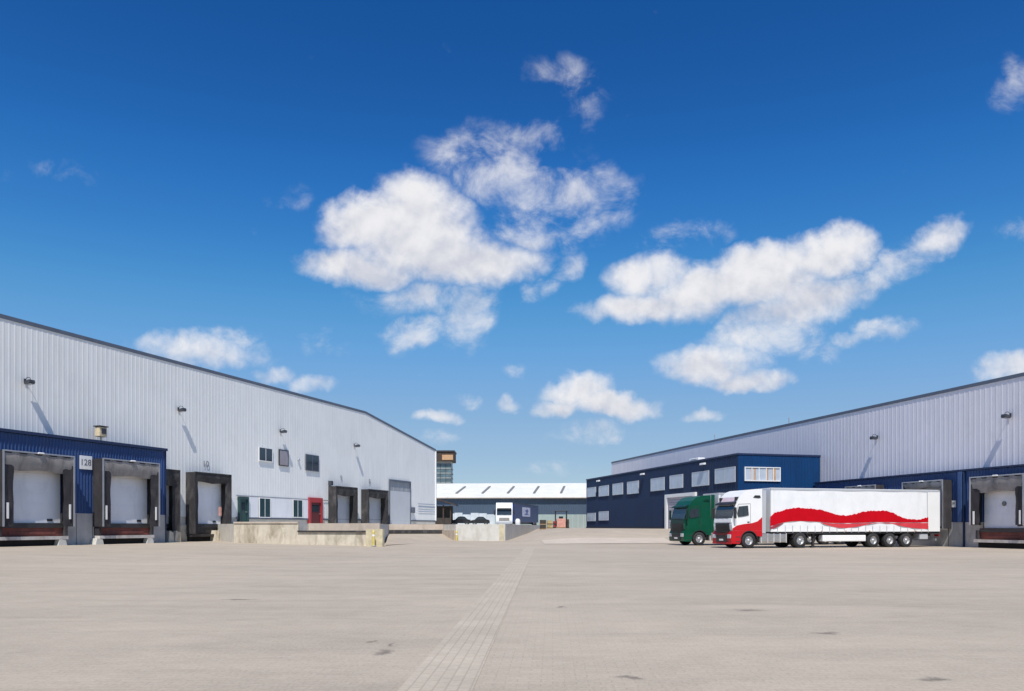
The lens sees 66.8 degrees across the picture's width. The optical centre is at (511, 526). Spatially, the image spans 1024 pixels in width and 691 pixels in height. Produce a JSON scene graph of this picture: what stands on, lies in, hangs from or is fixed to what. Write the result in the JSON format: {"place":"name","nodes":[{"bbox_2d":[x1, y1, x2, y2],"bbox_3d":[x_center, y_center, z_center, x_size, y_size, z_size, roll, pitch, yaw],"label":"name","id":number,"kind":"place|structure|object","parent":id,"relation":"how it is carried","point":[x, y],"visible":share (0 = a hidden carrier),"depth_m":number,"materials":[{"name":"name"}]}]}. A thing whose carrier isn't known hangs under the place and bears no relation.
{"place":"outdoors","nodes":[
{"label":"outdoors","id":0,"kind":"place"},
{"bbox_2d":[93,425,107,439],"bbox_3d":[-26.986,-6.086,50.989,0.560,1.020,0.720,0,0,20],"label":"rooftop lamp","id":1,"kind":"object","parent":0,"point":[100,431],"visible":0.92,"depth_m":50.76,"materials":[{"name":"beige plastic"}]},
{"bbox_2d":[0,527,1023,690],"bbox_3d":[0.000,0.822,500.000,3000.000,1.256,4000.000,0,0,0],"label":"ground","id":2,"kind":"structure","parent":0,"point":[706,615],"depth_m":12.66,"materials":[{"name":"concrete"}]},
{"bbox_2d":[0,314,436,546],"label":"warehouse","id":3,"kind":"structure","parent":2,"relation":"on","point":[149,477],"depth_m":57.10,"materials":[{"name":"silver metal"}]},
{"bbox_2d":[24,377,34,384],"bbox_3d":[-29.005,-8.745,46.619,0.621,0.478,0.360,0,0,20],"label":"floodlight","id":4,"kind":"object","parent":3,"relation":"attached to","point":[29,382],"visible":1,"depth_m":46.49,"materials":[{"name":"black metal"}]},
{"bbox_2d":[80,455,91,469],"bbox_3d":[-27.047,-4.052,49.313,0.060,0.858,0.898,0,0,20],"label":"number sign","id":5,"kind":"object","parent":3,"relation":"attached to","point":[86,462],"visible":1,"depth_m":49.32,"materials":[{"name":"white paint"}]},
{"bbox_2d":[178,406,186,411],"bbox_3d":[-24.757,-8.816,58.197,0.621,0.478,0.360,0,0,20],"label":"floodlight","id":6,"kind":"object","parent":3,"relation":"attached to","point":[182,410],"visible":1,"depth_m":58.06,"materials":[{"name":"black metal"}]},
{"bbox_2d":[237,497,248,521],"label":"door","id":7,"kind":"structure","parent":3,"relation":"in","point":[243,502],"depth_m":65.06,"materials":[{"name":"green metal"}]},
{"bbox_2d":[259,498,270,517],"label":"window","id":8,"kind":"structure","parent":3,"relation":"in","point":[264,503],"depth_m":67.71,"materials":[{"name":"white paint"}]},
{"bbox_2d":[258,446,272,462],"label":"window","id":9,"kind":"structure","parent":3,"relation":"in","point":[265,454],"depth_m":67.78,"materials":[{"name":"grey glass"}]},
{"bbox_2d":[279,449,288,466],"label":"window","id":10,"kind":"structure","parent":3,"relation":"in","point":[283,454],"depth_m":70.15,"materials":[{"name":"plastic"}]},
{"bbox_2d":[292,499,302,517],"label":"window","id":11,"kind":"structure","parent":3,"relation":"in","point":[297,505],"depth_m":72.13,"materials":[{"name":"white paint"}]},
{"bbox_2d":[305,454,318,471],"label":"window","id":12,"kind":"structure","parent":3,"relation":"in","point":[311,461],"depth_m":74.21,"materials":[{"name":"grey glass"}]},
{"bbox_2d":[308,497,322,523],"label":"door","id":13,"kind":"structure","parent":3,"relation":"in","point":[315,505],"depth_m":74.79,"materials":[{"name":"red paint"}]},
{"bbox_2d":[389,479,410,523],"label":"roller door","id":14,"kind":"structure","parent":3,"relation":"in","point":[399,490],"depth_m":90.63,"materials":[{"name":"metal"}]},
{"bbox_2d":[233,522,299,543],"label":"retaining wall","id":15,"kind":"structure","parent":2,"relation":"on","point":[269,532],"depth_m":55.27,"materials":[{"name":"concrete"}]},
{"bbox_2d":[218,524,455,541],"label":"raised yard","id":16,"kind":"structure","parent":2,"relation":"on","point":[226,532],"depth_m":59.70,"materials":[{"name":"concrete"}]},
{"bbox_2d":[435,498,458,523],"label":"shed","id":17,"kind":"structure","parent":16,"relation":"on","point":[444,514],"depth_m":128.50,"materials":[{"name":"brown wood"}]},
{"bbox_2d":[451,516,470,523],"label":"car","id":18,"kind":"object","parent":16,"relation":"on","point":[461,519],"visible":0.82,"depth_m":128.00,"materials":[{"name":"black paint"}]},
{"bbox_2d":[453,513,494,523],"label":"site barrier","id":19,"kind":"object","parent":16,"relation":"on","point":[474,516],"visible":0.42,"depth_m":140.00,"materials":[{"name":"white plastic"}]},
{"bbox_2d":[471,517,489,523],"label":"car","id":20,"kind":"object","parent":16,"relation":"on","point":[480,520],"visible":0.85,"depth_m":131.00,"materials":[{"name":"black paint"}]},
{"bbox_2d":[494,503,514,523],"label":"tractor unit","id":21,"kind":"object","parent":16,"relation":"on","point":[503,513],"visible":0.94,"depth_m":128.03,"materials":[{"name":"white paint"}]},
{"bbox_2d":[512,503,537,524],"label":"box trailer","id":22,"kind":"object","parent":16,"relation":"on","point":[526,514],"visible":0.74,"depth_m":144.40,"materials":[{"name":"blue paint"}]},
{"bbox_2d":[297,523,383,546],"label":"retaining wall","id":23,"kind":"structure","parent":2,"relation":"on","point":[352,534],"depth_m":54.06,"materials":[{"name":"concrete"}]},
{"bbox_2d":[371,530,375,545],"bbox_3d":[-9.323,0.795,52.300,0.340,1.070,0.340,0,0,0],"label":"bollard","id":24,"kind":"object","parent":2,"relation":"on","point":[373,537],"visible":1,"depth_m":52.22,"materials":[{"name":"yellow paint"}]},
{"bbox_2d":[389,524,442,533],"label":"retaining wall","id":25,"kind":"structure","parent":2,"relation":"on","point":[415,528],"depth_m":75.36,"materials":[{"name":"concrete"}]},
{"bbox_2d":[386,534,451,544],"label":"ramp","id":26,"kind":"structure","parent":2,"relation":"on","point":[393,539],"depth_m":67.96,"materials":[{"name":"concrete"}]},
{"bbox_2d":[436,450,456,483],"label":"tower","id":27,"kind":"structure","parent":2,"relation":"on","point":[446,459],"depth_m":261.90,"materials":[{"name":"glass"}]},
{"bbox_2d":[442,530,455,539],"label":"retaining wall","id":28,"kind":"structure","parent":2,"relation":"on","point":[450,534],"depth_m":73.39,"materials":[{"name":"concrete"}]},
{"bbox_2d":[398,547,534,690],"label":"paving strip","id":29,"kind":"object","parent":2,"relation":"on","point":[455,660],"visible":1,"depth_m":9.60,"materials":[{"name":"beige concrete"}]},
{"bbox_2d":[456,524,503,540],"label":"retaining wall","id":30,"kind":"structure","parent":2,"relation":"on","point":[480,532],"depth_m":72.25,"materials":[{"name":"concrete"}]},
{"bbox_2d":[437,483,585,526],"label":"warehouse","id":31,"kind":"structure","parent":2,"relation":"on","point":[548,499],"depth_m":190.98,"materials":[{"name":"white metal"}]},
{"bbox_2d":[503,524,539,540],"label":"retaining wall","id":32,"kind":"structure","parent":2,"relation":"on","point":[511,531],"depth_m":86.10,"materials":[{"name":"concrete"}]},
{"bbox_2d":[539,520,545,529],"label":"crate stack","id":33,"kind":"object","parent":2,"relation":"on","point":[542,524],"visible":0.99,"depth_m":107.05,"materials":[{"name":"brown wood"}]},
{"bbox_2d":[547,520,552,527],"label":"sack stack","id":34,"kind":"object","parent":2,"relation":"on","point":[549,523],"visible":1,"depth_m":108.05,"materials":[{"name":"yellow fabric"}]},
{"bbox_2d":[556,519,565,527],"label":"crate stack","id":35,"kind":"object","parent":2,"relation":"on","point":[561,523],"visible":0.96,"depth_m":107.55,"materials":[{"name":"orange plastic"}]},
{"bbox_2d":[554,511,567,525],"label":"forklift","id":36,"kind":"object","parent":2,"relation":"on","point":[560,517],"visible":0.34,"depth_m":112.18,"materials":[{"name":"metal"}]},
{"bbox_2d":[567,514,585,527],"bbox_3d":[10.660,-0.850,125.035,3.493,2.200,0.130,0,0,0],"label":"container","id":37,"kind":"object","parent":2,"relation":"on","point":[577,521],"visible":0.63,"depth_m":125.00,"materials":[{"name":"white metal"}]},
{"bbox_2d":[542,538,673,543],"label":"concrete apron","id":38,"kind":"object","parent":2,"relation":"on","point":[601,540],"visible":1,"depth_m":66.78,"materials":[{"name":"beige concrete"}]},
{"bbox_2d":[586,453,820,528],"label":"office building","id":39,"kind":"structure","parent":2,"relation":"on","point":[650,498],"depth_m":81.18,"materials":[{"name":"blue metal"}]},
{"bbox_2d":[587,487,595,496],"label":"window","id":40,"kind":"structure","parent":39,"relation":"in","point":[591,492],"depth_m":106.09,"materials":[{"name":"grey glass"}]},
{"bbox_2d":[587,513,595,520],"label":"window","id":41,"kind":"structure","parent":39,"relation":"in","point":[590,516],"depth_m":106.09,"materials":[{"name":"grey glass"}]},
{"bbox_2d":[599,485,608,496],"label":"window","id":42,"kind":"structure","parent":39,"relation":"in","point":[603,490],"depth_m":101.35,"materials":[{"name":"grey glass"}]},
{"bbox_2d":[599,511,608,520],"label":"window","id":43,"kind":"structure","parent":39,"relation":"in","point":[603,515],"depth_m":101.65,"materials":[{"name":"grey glass"}]},
{"bbox_2d":[612,483,622,494],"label":"window","id":44,"kind":"structure","parent":39,"relation":"in","point":[617,489],"depth_m":97.00,"materials":[{"name":"grey glass"}]},
{"bbox_2d":[627,480,638,493],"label":"window","id":45,"kind":"structure","parent":39,"relation":"in","point":[633,486],"depth_m":92.15,"materials":[{"name":"grey glass"}]},
{"bbox_2d":[651,477,664,490],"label":"window","id":46,"kind":"structure","parent":39,"relation":"in","point":[657,484],"depth_m":85.45,"materials":[{"name":"grey glass"}]},
{"bbox_2d":[669,474,682,488],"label":"window","id":47,"kind":"structure","parent":39,"relation":"in","point":[675,481],"depth_m":81.22,"materials":[{"name":"grey glass"}]},
{"bbox_2d":[689,457,704,460],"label":"roof unit","id":48,"kind":"structure","parent":39,"relation":"on","point":[698,458],"depth_m":78.28,"materials":[{"name":"white paint"}]},
{"bbox_2d":[692,470,708,486],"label":"window","id":49,"kind":"structure","parent":39,"relation":"in","point":[701,478],"depth_m":76.17,"materials":[{"name":"grey glass"}]},
{"bbox_2d":[715,466,735,483],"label":"window","id":50,"kind":"structure","parent":39,"relation":"in","point":[728,474],"depth_m":71.54,"materials":[{"name":"grey glass"}]},
{"bbox_2d":[744,467,780,481],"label":"window","id":51,"kind":"structure","parent":39,"relation":"in","point":[750,473],"depth_m":70.19,"materials":[{"name":"white glass"}]},
{"bbox_2d":[669,493,843,544],"bbox_3d":[20.733,-0.575,62.246,16.620,4.050,3.100,0,0,-14],"label":"articulated lorry","id":52,"kind":"object","parent":2,"relation":"on","point":[691,519],"visible":0.25,"depth_m":59.51,"materials":[{"name":"green paint"}]},
{"bbox_2d":[689,508,698,517],"bbox_3d":[13.875,-1.010,59.223,0.860,0.760,0.049,0,0,-14],"label":"side window","id":53,"kind":"structure","parent":52,"relation":"in","point":[693,513],"depth_m":59.21,"materials":[{"name":"black glass"}]},
{"bbox_2d":[611,372,1023,548],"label":"warehouse","id":54,"kind":"structure","parent":2,"relation":"on","point":[963,446],"depth_m":58.09,"materials":[{"name":"metal"}]},
{"bbox_2d":[870,434,877,439],"bbox_3d":[29.983,-7.413,64.312,0.621,0.478,0.360,0,0,-14],"label":"floodlight","id":55,"kind":"object","parent":54,"relation":"attached to","point":[872,437],"visible":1,"depth_m":64.21,"materials":[{"name":"black metal"}]},
{"bbox_2d":[1001,412,1010,418],"bbox_3d":[33.121,-7.461,51.997,0.621,0.478,0.360,0,0,-14],"label":"floodlight","id":56,"kind":"object","parent":54,"relation":"attached to","point":[1005,416],"visible":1,"depth_m":51.89,"materials":[{"name":"black metal"}]},
{"bbox_2d":[712,488,939,547],"bbox_3d":[22.174,-0.575,54.546,16.620,4.050,3.100,0,0,-14],"label":"articulated lorry","id":57,"kind":"object","parent":2,"relation":"on","point":[785,517],"visible":1,"depth_m":53.21,"materials":[{"name":"white paint"}]},
{"bbox_2d":[737,506,748,516],"bbox_3d":[15.316,-1.010,51.523,0.860,0.760,0.049,0,0,-14],"label":"side window","id":58,"kind":"structure","parent":57,"relation":"in","point":[742,510],"depth_m":51.49,"materials":[{"name":"grey glass"}]},
{"bbox_2d":[0,0,1023,482],"label":"sky","id":59,"kind":"structure","parent":0,"point":[531,241],"materials":[{"name":"blue"}]}
]}

